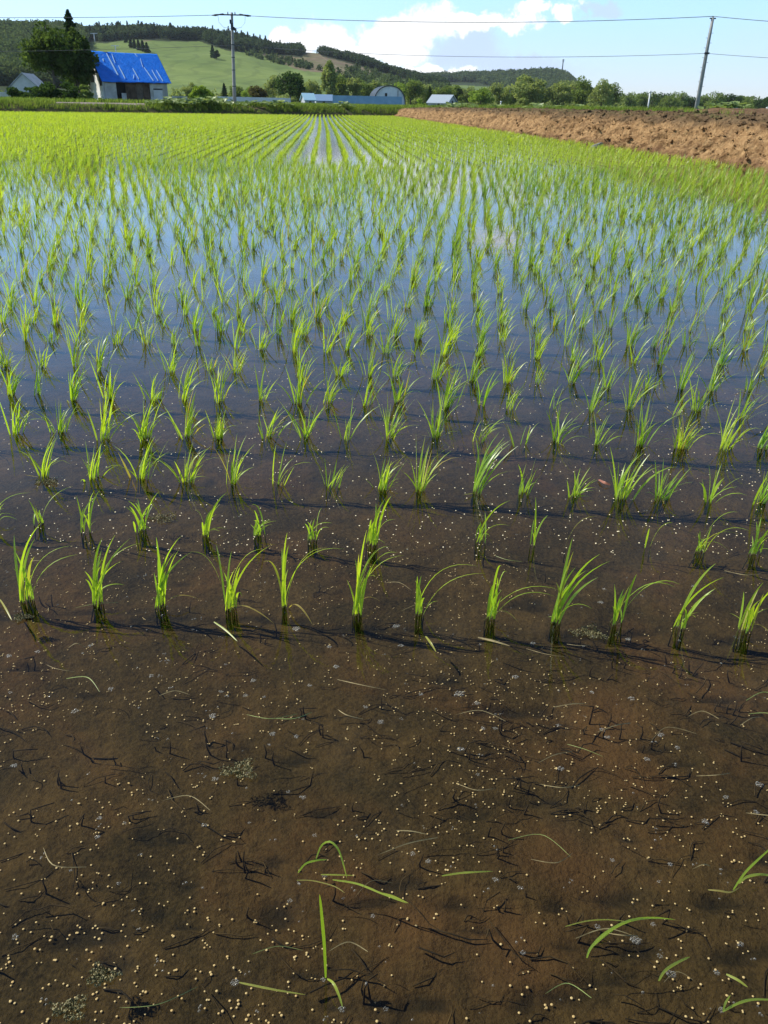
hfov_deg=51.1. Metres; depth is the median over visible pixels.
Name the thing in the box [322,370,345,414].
rice clump
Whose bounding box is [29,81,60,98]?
bush
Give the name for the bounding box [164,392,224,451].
rice clump
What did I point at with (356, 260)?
rice clump
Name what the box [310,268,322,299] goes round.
rice clump
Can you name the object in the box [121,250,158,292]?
rice clump
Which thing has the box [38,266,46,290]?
rice clump
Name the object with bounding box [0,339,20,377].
rice clump
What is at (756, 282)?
rice clump
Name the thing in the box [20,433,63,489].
rice clump
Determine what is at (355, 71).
wood
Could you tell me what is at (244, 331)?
rice clump
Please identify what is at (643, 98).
broadleaf tree
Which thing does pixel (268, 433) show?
rice clump
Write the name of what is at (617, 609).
rice clump
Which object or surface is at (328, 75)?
broadleaf tree
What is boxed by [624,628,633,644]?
stubble
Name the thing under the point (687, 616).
rice clump
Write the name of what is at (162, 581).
rice clump
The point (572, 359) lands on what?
rice clump
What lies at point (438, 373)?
rice clump
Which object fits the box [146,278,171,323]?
rice clump
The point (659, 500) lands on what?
rice clump
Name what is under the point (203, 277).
rice clump
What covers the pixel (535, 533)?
rice clump
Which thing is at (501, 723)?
stubble
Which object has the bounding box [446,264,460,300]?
rice clump
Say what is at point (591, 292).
rice clump
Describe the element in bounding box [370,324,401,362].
rice clump
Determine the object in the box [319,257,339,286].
rice clump
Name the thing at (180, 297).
rice clump
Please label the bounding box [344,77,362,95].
broadleaf tree
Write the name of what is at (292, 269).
rice clump
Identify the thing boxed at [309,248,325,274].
rice clump
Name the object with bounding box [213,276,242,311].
rice clump
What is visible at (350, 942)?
straw
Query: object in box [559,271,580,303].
rice clump
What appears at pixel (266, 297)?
rice clump
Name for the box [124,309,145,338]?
rice clump
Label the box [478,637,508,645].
straw
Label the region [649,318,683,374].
rice clump
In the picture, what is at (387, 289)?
rice clump
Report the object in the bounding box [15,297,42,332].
rice clump
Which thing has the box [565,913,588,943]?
stubble
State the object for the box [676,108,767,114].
soil heap
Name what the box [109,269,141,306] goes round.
rice clump
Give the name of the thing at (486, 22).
overhead wire
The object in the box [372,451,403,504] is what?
rice clump
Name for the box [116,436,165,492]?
rice clump
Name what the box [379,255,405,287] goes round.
rice clump
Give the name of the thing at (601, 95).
broadleaf tree
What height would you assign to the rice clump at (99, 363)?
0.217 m
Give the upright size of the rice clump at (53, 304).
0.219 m
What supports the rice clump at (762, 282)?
on the water
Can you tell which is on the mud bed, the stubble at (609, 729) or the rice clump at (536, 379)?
the stubble at (609, 729)
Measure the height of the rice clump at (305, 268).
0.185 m
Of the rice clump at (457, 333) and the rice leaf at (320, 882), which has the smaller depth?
the rice leaf at (320, 882)
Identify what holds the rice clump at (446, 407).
on the water
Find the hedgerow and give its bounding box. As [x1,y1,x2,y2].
[228,46,322,70]
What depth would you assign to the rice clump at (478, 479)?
2.32 m
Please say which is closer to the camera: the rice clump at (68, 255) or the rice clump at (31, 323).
the rice clump at (31, 323)
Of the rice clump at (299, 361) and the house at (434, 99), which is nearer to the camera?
the rice clump at (299, 361)
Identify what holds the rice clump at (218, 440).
on the water
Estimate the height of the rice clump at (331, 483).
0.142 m
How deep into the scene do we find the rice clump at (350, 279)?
5.10 m
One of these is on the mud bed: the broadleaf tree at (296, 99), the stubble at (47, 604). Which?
the stubble at (47, 604)
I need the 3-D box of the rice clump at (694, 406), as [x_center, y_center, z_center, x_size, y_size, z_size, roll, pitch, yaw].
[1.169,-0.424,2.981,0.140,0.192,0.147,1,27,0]
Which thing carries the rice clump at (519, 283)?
on the water
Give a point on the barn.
(128, 76)
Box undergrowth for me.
[169,87,709,108]
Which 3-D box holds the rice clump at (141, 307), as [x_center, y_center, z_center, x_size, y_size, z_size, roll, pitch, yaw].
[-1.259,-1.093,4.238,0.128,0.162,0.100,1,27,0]
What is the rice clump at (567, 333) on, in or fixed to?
on the water
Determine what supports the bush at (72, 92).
on the ground
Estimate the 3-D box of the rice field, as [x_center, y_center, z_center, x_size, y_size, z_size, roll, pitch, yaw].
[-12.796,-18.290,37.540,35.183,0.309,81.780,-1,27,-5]
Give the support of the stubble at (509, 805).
on the mud bed
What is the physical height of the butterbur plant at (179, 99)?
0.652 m
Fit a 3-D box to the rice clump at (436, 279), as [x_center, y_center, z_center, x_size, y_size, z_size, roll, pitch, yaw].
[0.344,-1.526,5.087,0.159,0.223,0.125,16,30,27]
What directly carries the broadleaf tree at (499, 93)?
on the ground
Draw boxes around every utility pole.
[212,12,250,101]
[694,16,715,108]
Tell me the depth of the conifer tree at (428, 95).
208.04 m
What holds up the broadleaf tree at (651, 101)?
on the ground
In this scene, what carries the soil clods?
on the earth bank
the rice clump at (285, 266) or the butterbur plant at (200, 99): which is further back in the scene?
the butterbur plant at (200, 99)
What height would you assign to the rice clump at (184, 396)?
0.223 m
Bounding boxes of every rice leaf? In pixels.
[0,599,11,619]
[214,622,236,640]
[239,982,304,994]
[297,880,342,891]
[298,859,325,872]
[316,841,346,876]
[319,895,326,977]
[321,874,353,875]
[327,978,342,1006]
[333,879,404,902]
[384,893,407,902]
[425,636,435,650]
[442,871,490,875]
[565,919,620,926]
[586,917,674,957]
[658,957,688,980]
[708,887,739,892]
[722,996,729,1010]
[723,998,767,1011]
[726,974,746,986]
[733,850,767,889]
[739,873,767,883]
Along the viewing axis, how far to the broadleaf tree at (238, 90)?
235.10 m
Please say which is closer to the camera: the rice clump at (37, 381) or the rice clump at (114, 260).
the rice clump at (37, 381)
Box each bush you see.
[6,87,32,97]
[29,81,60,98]
[52,81,80,99]
[76,85,93,99]
[188,85,214,98]
[416,99,426,104]
[514,97,527,105]
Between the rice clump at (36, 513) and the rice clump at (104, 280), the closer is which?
the rice clump at (36, 513)
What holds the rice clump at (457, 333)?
on the water
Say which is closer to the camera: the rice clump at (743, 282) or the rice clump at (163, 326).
the rice clump at (163, 326)
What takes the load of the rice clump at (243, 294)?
on the water
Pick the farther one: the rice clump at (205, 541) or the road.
the road
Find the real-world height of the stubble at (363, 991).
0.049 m
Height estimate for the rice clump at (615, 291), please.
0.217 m
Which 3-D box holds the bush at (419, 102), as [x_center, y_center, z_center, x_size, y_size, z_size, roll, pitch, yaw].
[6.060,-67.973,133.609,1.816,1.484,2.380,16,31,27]
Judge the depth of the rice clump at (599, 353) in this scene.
3.57 m
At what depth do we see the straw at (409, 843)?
1.21 m
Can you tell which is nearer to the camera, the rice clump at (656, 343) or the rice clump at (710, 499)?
the rice clump at (710, 499)
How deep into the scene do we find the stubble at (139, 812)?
1.31 m
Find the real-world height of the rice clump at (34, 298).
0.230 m
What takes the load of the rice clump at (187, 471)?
on the water
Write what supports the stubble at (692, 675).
on the mud bed
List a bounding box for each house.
[4,72,54,97]
[300,93,315,102]
[426,94,456,105]
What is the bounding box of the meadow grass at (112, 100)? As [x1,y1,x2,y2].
[0,96,438,107]
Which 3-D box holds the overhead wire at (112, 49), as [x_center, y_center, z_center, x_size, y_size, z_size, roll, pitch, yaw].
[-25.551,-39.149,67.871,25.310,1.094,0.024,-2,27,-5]
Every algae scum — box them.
[13,613,33,621]
[35,477,57,484]
[48,994,87,1023]
[86,961,122,986]
[144,512,175,523]
[218,758,256,778]
[568,623,608,638]
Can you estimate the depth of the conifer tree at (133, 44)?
575.91 m
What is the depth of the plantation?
686.20 m
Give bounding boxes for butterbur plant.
[144,96,186,106]
[166,98,195,105]
[177,97,208,104]
[183,97,215,106]
[193,96,229,106]
[215,97,239,105]
[242,100,276,107]
[261,100,293,107]
[327,101,354,108]
[435,102,466,107]
[444,103,475,107]
[530,104,555,107]
[697,102,738,108]
[709,101,753,108]
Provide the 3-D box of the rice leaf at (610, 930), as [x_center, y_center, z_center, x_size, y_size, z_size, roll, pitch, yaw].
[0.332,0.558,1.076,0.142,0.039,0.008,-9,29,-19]
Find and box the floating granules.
[0,289,767,1023]
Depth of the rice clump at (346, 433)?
2.67 m
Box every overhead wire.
[0,15,209,17]
[0,45,227,51]
[235,45,703,56]
[256,16,711,22]
[714,16,762,20]
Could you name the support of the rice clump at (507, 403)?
on the water
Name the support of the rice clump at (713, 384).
on the water
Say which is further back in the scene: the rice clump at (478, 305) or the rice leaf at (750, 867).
the rice clump at (478, 305)
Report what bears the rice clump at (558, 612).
on the mud bed
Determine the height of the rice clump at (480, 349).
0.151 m
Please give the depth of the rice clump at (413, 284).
4.79 m
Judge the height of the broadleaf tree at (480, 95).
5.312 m
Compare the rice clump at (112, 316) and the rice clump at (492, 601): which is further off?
the rice clump at (112, 316)
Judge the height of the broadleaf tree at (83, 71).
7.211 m
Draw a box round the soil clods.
[405,106,767,166]
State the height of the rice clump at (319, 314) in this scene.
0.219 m
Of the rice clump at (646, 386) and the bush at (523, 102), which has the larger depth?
the bush at (523, 102)
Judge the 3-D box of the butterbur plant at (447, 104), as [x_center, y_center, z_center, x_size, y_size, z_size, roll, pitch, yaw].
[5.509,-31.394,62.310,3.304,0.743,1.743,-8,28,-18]
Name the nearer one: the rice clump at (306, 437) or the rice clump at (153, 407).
the rice clump at (306, 437)
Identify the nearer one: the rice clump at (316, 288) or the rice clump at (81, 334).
the rice clump at (81, 334)
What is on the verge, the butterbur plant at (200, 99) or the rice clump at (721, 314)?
the butterbur plant at (200, 99)
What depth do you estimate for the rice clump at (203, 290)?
4.49 m
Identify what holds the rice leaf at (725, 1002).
on the water
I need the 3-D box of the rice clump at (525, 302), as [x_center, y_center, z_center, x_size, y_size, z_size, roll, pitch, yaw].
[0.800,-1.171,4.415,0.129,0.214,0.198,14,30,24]
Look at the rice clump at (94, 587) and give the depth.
1.76 m
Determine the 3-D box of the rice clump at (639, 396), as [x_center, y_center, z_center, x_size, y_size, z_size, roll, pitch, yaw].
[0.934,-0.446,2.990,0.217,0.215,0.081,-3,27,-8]
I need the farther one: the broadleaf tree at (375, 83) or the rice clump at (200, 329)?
the broadleaf tree at (375, 83)
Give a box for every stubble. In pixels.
[12,749,37,773]
[16,802,54,822]
[19,656,35,671]
[38,595,52,609]
[57,771,61,788]
[132,811,151,819]
[186,725,227,757]
[235,850,241,865]
[237,588,254,604]
[243,852,268,878]
[258,624,276,644]
[263,744,274,764]
[299,707,316,719]
[311,721,323,737]
[324,883,335,901]
[360,974,377,1004]
[463,740,480,759]
[483,892,506,912]
[486,929,499,945]
[487,821,505,836]
[496,845,503,858]
[498,778,529,794]
[499,712,509,735]
[508,794,528,814]
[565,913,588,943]
[580,705,593,734]
[596,723,621,739]
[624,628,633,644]
[635,723,657,752]
[649,894,669,924]
[664,655,692,677]
[680,659,702,676]
[714,702,739,724]
[719,694,748,715]
[740,741,762,761]
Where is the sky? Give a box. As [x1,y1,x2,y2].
[0,0,767,107]
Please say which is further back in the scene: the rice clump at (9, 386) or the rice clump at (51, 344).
the rice clump at (51, 344)
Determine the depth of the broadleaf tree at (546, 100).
257.36 m
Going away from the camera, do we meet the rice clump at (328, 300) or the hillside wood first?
the rice clump at (328, 300)
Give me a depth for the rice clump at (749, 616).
1.72 m
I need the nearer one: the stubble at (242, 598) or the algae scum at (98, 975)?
the algae scum at (98, 975)
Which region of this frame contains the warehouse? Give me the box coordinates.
[370,85,405,104]
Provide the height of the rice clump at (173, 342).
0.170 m
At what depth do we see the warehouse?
182.12 m
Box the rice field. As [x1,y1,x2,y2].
[0,110,767,394]
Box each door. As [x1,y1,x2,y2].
[136,83,143,99]
[153,88,162,100]
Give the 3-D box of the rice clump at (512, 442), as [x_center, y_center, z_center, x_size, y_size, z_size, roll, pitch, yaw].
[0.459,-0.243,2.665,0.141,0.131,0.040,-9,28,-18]
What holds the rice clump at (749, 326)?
on the water
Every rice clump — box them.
[0,268,17,302]
[0,296,15,332]
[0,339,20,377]
[0,352,33,406]
[0,396,41,446]
[1,281,25,316]
[10,305,48,349]
[12,259,36,289]
[14,528,72,621]
[15,272,55,314]
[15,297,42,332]
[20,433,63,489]
[21,251,34,279]
[25,339,56,377]
[29,487,68,540]
[34,359,48,405]
[35,401,78,445]
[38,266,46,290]
[38,270,63,304]
[39,327,59,351]
[41,249,59,279]
[42,277,72,314]
[43,244,59,270]
[50,303,70,333]
[58,250,70,280]
[58,259,72,289]
[61,245,71,270]
[62,318,99,375]
[65,309,94,353]
[66,267,91,306]
[67,356,88,412]
[71,297,97,336]
[73,273,104,317]
[76,266,89,291]
[76,493,97,548]
[80,242,101,280]
[81,235,98,269]
[81,442,119,492]
[85,330,119,381]
[85,537,134,626]
[86,387,132,453]
[90,258,123,293]
[90,361,124,409]
[93,242,118,279]
[97,276,112,303]
[105,293,121,333]
[107,239,121,270]
[108,321,136,353]
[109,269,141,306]
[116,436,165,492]
[119,396,168,452]
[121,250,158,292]
[123,248,151,279]
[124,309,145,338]
[126,495,155,550]
[130,247,138,271]
[132,291,147,319]
[132,372,167,410]
[134,311,160,353]
[137,247,159,271]
[140,261,164,292]
[145,267,167,307]
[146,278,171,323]
[152,332,187,383]
[152,440,210,496]
[154,536,197,626]
[158,307,170,335]
[160,244,180,272]
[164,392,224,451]
[169,318,188,353]
[171,282,198,323]
[173,234,193,273]
[173,285,193,308]
[175,272,183,295]
[177,357,209,413]
[184,263,202,293]
[185,295,211,339]
[186,305,216,356]
[191,267,213,308]
[198,261,211,284]
[198,545,271,629]
[200,493,225,556]
[201,355,223,380]
[202,301,220,322]
[203,250,218,272]
[205,407,233,450]
[208,354,242,413]
[209,251,223,283]
[209,260,232,296]
[209,305,235,341]
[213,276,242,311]
[218,436,255,497]
[219,348,248,383]
[221,311,245,358]
[227,288,250,324]
[228,248,238,273]
[232,246,247,285]
[233,257,250,295]
[236,313,256,340]
[241,280,270,310]
[246,285,285,325]
[249,327,280,359]
[250,363,275,411]
[251,504,271,552]
[257,407,298,450]
[259,247,276,285]
[260,303,287,344]
[263,273,279,296]
[264,535,339,624]
[266,274,288,311]
[270,249,279,273]
[272,253,293,285]
[272,445,308,498]
[275,358,324,415]
[277,305,317,362]
[279,401,326,450]
[283,341,316,386]
[285,286,305,328]
[288,272,299,296]
[289,303,316,344]
[290,253,297,274]
[291,284,316,312]
[300,260,309,286]
[303,283,335,326]
[305,509,328,556]
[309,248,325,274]
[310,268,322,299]
[314,306,356,344]
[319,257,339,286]
[319,458,349,503]
[322,283,339,314]
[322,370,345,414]
[323,247,340,275]
[323,326,346,361]
[331,354,357,386]
[332,400,378,452]
[334,278,348,298]
[338,298,355,329]
[341,240,373,275]
[342,285,359,313]
[343,322,369,359]
[347,530,402,633]
[348,260,359,287]
[353,336,386,386]
[354,368,385,417]
[357,273,368,298]
[357,292,380,330]
[359,308,390,344]
[363,261,375,288]
[365,498,394,563]
[366,276,394,313]
[367,243,390,275]
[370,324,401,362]
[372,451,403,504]
[373,392,410,450]
[376,309,408,345]
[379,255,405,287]
[380,276,391,299]
[384,353,416,388]
[385,290,404,329]
[385,365,422,414]
[392,257,404,276]
[397,287,418,315]
[405,439,457,504]
[407,330,432,364]
[408,273,422,299]
[409,260,425,288]
[411,316,431,348]
[412,253,425,276]
[415,564,479,636]
[418,392,456,450]
[420,285,441,314]
[424,265,436,299]
[429,349,459,390]
[431,258,447,288]
[435,322,467,365]
[435,358,472,420]
[443,302,457,331]
[444,286,462,316]
[445,305,472,349]
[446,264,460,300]
[451,250,465,287]
[462,353,492,392]
[465,433,514,507]
[469,290,492,316]
[470,271,485,300]
[470,298,490,332]
[471,260,485,289]
[471,413,499,454]
[473,308,499,352]
[473,369,500,416]
[474,334,491,365]
[474,501,507,559]
[483,565,554,638]
[491,295,508,315]
[494,271,509,300]
[496,297,519,332]
[497,310,519,350]
[501,339,520,368]
[501,353,524,393]
[502,420,536,459]
[504,381,526,421]
[515,265,528,290]
[516,462,538,508]
[518,277,544,316]
[526,308,548,335]
[527,497,547,562]
[529,325,552,368]
[529,363,551,395]
[531,320,548,351]
[534,256,556,291]
[540,264,560,303]
[545,291,561,316]
[546,402,582,454]
[548,389,566,420]
[548,540,606,644]
[550,303,566,334]
[551,302,584,355]
[555,353,597,393]
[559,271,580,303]
[563,264,579,290]
[565,273,588,318]
[565,468,592,510]
[567,334,585,370]
[576,376,620,424]
[577,298,602,336]
[582,274,609,303]
[584,271,597,292]
[588,327,623,369]
[591,317,605,352]
[591,413,618,457]
[593,286,614,318]
[598,355,629,399]
[601,261,617,292]
[603,574,675,646]
[604,301,628,336]
[609,267,623,303]
[610,448,670,513]
[612,369,660,422]
[621,289,639,320]
[624,314,652,355]
[628,262,649,292]
[629,330,652,373]
[631,397,683,459]
[632,272,652,303]
[636,365,666,400]
[642,290,665,321]
[642,523,666,563]
[647,458,690,514]
[649,262,666,292]
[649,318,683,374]
[649,322,675,357]
[657,273,673,304]
[665,296,684,339]
[666,384,695,426]
[667,290,694,318]
[667,564,720,649]
[668,414,720,462]
[670,351,707,399]
[671,264,687,293]
[676,265,696,304]
[680,325,701,355]
[684,310,703,340]
[685,374,718,422]
[688,512,742,567]
[690,283,732,321]
[692,260,716,293]
[695,266,717,305]
[695,355,734,401]
[702,466,744,516]
[706,327,726,358]
[711,329,749,375]
[714,261,733,294]
[714,399,753,463]
[717,286,741,321]
[717,301,741,341]
[722,271,742,305]
[732,364,765,401]
[732,583,767,655]
[735,385,767,429]
[736,268,760,295]
[738,322,767,359]
[740,311,762,338]
[742,519,767,569]
[743,279,767,322]
[745,272,763,306]
[748,471,767,518]
[751,272,767,297]
[753,343,767,376]
[753,427,767,462]
[762,320,767,359]
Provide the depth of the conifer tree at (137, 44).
567.84 m
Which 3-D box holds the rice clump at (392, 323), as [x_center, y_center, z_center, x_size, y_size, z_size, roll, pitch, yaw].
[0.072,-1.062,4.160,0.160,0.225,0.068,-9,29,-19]
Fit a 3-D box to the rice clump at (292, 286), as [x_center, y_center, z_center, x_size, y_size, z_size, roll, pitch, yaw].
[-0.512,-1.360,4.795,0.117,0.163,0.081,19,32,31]
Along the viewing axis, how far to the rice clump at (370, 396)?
2.98 m
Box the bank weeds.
[431,104,751,113]
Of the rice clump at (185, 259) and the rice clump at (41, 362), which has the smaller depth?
the rice clump at (41, 362)
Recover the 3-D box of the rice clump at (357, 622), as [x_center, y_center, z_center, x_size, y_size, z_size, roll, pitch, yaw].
[-0.015,0.157,1.744,0.121,0.264,0.074,-5,27,-11]
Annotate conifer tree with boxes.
[59,9,90,93]
[124,32,127,42]
[131,38,135,47]
[136,39,139,49]
[139,40,144,51]
[144,42,150,52]
[210,45,213,57]
[211,50,220,58]
[220,83,227,96]
[425,86,431,104]
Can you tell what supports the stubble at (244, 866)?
on the mud bed
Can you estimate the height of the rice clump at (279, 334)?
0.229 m
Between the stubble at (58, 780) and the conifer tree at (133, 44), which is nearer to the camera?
the stubble at (58, 780)
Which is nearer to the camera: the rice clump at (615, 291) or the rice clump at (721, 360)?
the rice clump at (721, 360)
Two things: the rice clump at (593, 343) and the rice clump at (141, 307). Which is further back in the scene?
the rice clump at (141, 307)
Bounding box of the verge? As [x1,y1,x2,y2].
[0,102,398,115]
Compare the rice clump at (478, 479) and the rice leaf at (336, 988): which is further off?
the rice clump at (478, 479)
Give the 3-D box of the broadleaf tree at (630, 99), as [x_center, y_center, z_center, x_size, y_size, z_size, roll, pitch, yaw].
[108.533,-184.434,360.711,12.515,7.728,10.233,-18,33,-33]
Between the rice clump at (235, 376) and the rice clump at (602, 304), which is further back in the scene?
the rice clump at (602, 304)
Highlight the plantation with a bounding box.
[316,45,448,84]
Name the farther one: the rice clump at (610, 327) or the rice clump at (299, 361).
the rice clump at (610, 327)
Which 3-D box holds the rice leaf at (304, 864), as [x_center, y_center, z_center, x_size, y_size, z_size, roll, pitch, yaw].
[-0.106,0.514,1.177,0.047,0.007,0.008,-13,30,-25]
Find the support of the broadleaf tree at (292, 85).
on the ground
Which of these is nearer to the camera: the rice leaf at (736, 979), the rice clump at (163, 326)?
the rice leaf at (736, 979)
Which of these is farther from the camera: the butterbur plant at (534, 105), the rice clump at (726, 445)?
the butterbur plant at (534, 105)
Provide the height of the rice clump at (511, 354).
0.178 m
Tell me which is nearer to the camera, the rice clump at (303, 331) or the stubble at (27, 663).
the stubble at (27, 663)
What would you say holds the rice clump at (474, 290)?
on the water
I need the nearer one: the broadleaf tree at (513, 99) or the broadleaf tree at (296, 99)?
the broadleaf tree at (296, 99)
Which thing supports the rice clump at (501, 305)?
on the water
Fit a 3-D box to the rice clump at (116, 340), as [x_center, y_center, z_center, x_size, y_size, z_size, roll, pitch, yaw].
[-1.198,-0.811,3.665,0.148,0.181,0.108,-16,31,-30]
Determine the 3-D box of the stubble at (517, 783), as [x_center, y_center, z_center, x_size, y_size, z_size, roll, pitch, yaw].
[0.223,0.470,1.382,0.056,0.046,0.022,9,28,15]
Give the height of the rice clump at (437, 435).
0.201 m
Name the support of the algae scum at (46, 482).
on the water
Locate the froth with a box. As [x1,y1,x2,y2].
[6,446,764,1014]
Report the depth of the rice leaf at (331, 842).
1.17 m
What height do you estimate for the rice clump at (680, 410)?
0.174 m
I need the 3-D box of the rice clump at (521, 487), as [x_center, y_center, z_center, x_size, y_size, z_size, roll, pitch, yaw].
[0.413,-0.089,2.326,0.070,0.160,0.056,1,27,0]
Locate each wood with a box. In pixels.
[0,18,91,86]
[81,20,305,54]
[336,62,451,90]
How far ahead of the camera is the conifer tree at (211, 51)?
538.70 m
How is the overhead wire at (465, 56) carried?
attached to the utility pole at (700, 85)
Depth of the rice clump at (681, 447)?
2.66 m
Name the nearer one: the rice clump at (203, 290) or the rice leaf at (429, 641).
the rice leaf at (429, 641)
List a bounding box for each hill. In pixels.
[0,36,493,99]
[426,66,614,106]
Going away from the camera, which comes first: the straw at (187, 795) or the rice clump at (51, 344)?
the straw at (187, 795)
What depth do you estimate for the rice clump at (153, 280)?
4.85 m
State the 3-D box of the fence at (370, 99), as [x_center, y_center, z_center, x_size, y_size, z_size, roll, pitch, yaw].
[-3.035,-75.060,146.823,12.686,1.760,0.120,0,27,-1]
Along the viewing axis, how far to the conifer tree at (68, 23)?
85.86 m
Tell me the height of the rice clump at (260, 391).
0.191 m
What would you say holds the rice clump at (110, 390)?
on the water
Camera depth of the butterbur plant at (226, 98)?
67.75 m
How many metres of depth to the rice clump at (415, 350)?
3.59 m
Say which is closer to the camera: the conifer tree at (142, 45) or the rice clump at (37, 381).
the rice clump at (37, 381)
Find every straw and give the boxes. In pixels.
[0,611,767,1023]
[43,848,78,867]
[122,987,195,1007]
[163,795,206,807]
[246,714,294,718]
[331,941,367,951]
[381,837,437,853]
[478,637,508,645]
[510,834,570,856]
[531,855,569,862]
[547,983,590,997]
[577,928,635,937]
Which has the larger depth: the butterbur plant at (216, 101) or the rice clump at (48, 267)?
the butterbur plant at (216, 101)
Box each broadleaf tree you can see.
[17,20,84,96]
[64,26,99,92]
[181,82,194,98]
[229,86,245,96]
[240,86,252,96]
[248,85,268,97]
[261,75,282,97]
[272,71,304,97]
[291,83,308,102]
[304,79,322,93]
[320,60,337,94]
[334,73,348,95]
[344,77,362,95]
[360,80,373,96]
[370,79,383,90]
[393,81,407,95]
[404,79,424,104]
[414,83,432,102]
[432,85,455,94]
[450,85,464,101]
[460,86,474,104]
[468,87,494,104]
[487,82,510,104]
[503,74,546,105]
[503,92,517,104]
[538,88,549,103]
[546,80,573,106]
[559,80,580,105]
[570,75,595,104]
[587,78,614,106]
[605,82,624,105]
[619,92,637,107]
[634,91,650,107]
[650,91,661,106]
[650,92,669,105]
[658,94,683,108]
[670,91,692,107]
[681,96,703,108]
[700,93,712,106]
[705,91,728,106]
[716,93,744,108]
[742,96,759,108]
[753,97,767,108]
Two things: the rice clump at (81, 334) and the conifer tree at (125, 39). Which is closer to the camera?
the rice clump at (81, 334)
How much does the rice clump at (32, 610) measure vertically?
0.256 m
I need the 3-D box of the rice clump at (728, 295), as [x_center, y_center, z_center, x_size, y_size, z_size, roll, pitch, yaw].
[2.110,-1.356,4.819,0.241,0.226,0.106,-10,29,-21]
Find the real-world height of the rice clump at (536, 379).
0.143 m
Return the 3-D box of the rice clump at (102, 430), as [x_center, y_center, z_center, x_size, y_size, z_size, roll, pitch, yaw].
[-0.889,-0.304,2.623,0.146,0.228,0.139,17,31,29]
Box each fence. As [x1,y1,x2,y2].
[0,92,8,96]
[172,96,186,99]
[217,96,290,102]
[333,95,401,104]
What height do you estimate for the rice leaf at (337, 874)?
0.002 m
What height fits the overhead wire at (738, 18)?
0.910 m
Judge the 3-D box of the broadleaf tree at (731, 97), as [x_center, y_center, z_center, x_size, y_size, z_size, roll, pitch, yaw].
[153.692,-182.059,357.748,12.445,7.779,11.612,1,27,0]
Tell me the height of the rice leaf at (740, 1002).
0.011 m
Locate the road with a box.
[56,102,361,107]
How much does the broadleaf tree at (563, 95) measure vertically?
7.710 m
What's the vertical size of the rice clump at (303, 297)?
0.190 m
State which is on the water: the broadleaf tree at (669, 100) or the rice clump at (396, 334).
the rice clump at (396, 334)
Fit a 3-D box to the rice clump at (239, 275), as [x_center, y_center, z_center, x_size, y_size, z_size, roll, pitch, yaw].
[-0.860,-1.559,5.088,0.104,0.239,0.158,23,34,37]
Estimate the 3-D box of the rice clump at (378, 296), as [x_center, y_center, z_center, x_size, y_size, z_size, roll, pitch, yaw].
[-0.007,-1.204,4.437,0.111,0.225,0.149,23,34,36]
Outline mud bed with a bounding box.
[0,211,767,1023]
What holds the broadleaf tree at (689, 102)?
on the ground
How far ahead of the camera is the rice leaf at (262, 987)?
1.01 m
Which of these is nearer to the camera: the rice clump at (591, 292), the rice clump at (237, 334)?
the rice clump at (237, 334)
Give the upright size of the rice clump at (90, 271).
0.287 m
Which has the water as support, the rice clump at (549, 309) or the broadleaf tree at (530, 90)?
the rice clump at (549, 309)
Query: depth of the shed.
158.54 m
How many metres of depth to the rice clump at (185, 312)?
4.18 m
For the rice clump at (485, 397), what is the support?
on the water
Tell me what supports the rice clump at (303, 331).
on the water
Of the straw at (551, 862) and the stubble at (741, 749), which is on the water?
the straw at (551, 862)
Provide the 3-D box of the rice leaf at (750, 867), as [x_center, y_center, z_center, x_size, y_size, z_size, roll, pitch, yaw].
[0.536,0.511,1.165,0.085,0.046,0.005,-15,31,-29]
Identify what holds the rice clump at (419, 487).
on the water
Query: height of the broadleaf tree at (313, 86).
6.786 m
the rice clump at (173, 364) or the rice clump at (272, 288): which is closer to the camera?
the rice clump at (173, 364)
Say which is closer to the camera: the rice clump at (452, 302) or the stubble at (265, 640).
the stubble at (265, 640)
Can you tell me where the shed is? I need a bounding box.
[314,94,332,102]
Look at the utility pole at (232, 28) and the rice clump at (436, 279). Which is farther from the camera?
the utility pole at (232, 28)
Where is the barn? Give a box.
[89,51,170,100]
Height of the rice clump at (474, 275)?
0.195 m
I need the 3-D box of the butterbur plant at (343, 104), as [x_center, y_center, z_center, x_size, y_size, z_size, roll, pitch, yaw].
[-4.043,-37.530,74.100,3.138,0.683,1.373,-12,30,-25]
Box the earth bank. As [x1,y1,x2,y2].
[394,107,767,172]
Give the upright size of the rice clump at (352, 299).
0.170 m
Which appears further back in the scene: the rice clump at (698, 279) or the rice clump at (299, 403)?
the rice clump at (698, 279)
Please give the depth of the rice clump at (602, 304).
4.45 m
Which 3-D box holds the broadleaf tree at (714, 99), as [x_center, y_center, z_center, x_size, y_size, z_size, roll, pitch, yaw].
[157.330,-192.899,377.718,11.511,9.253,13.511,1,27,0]
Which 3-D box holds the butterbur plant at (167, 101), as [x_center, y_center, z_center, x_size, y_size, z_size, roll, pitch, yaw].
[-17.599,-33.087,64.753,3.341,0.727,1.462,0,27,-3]
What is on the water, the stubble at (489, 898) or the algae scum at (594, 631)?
the algae scum at (594, 631)

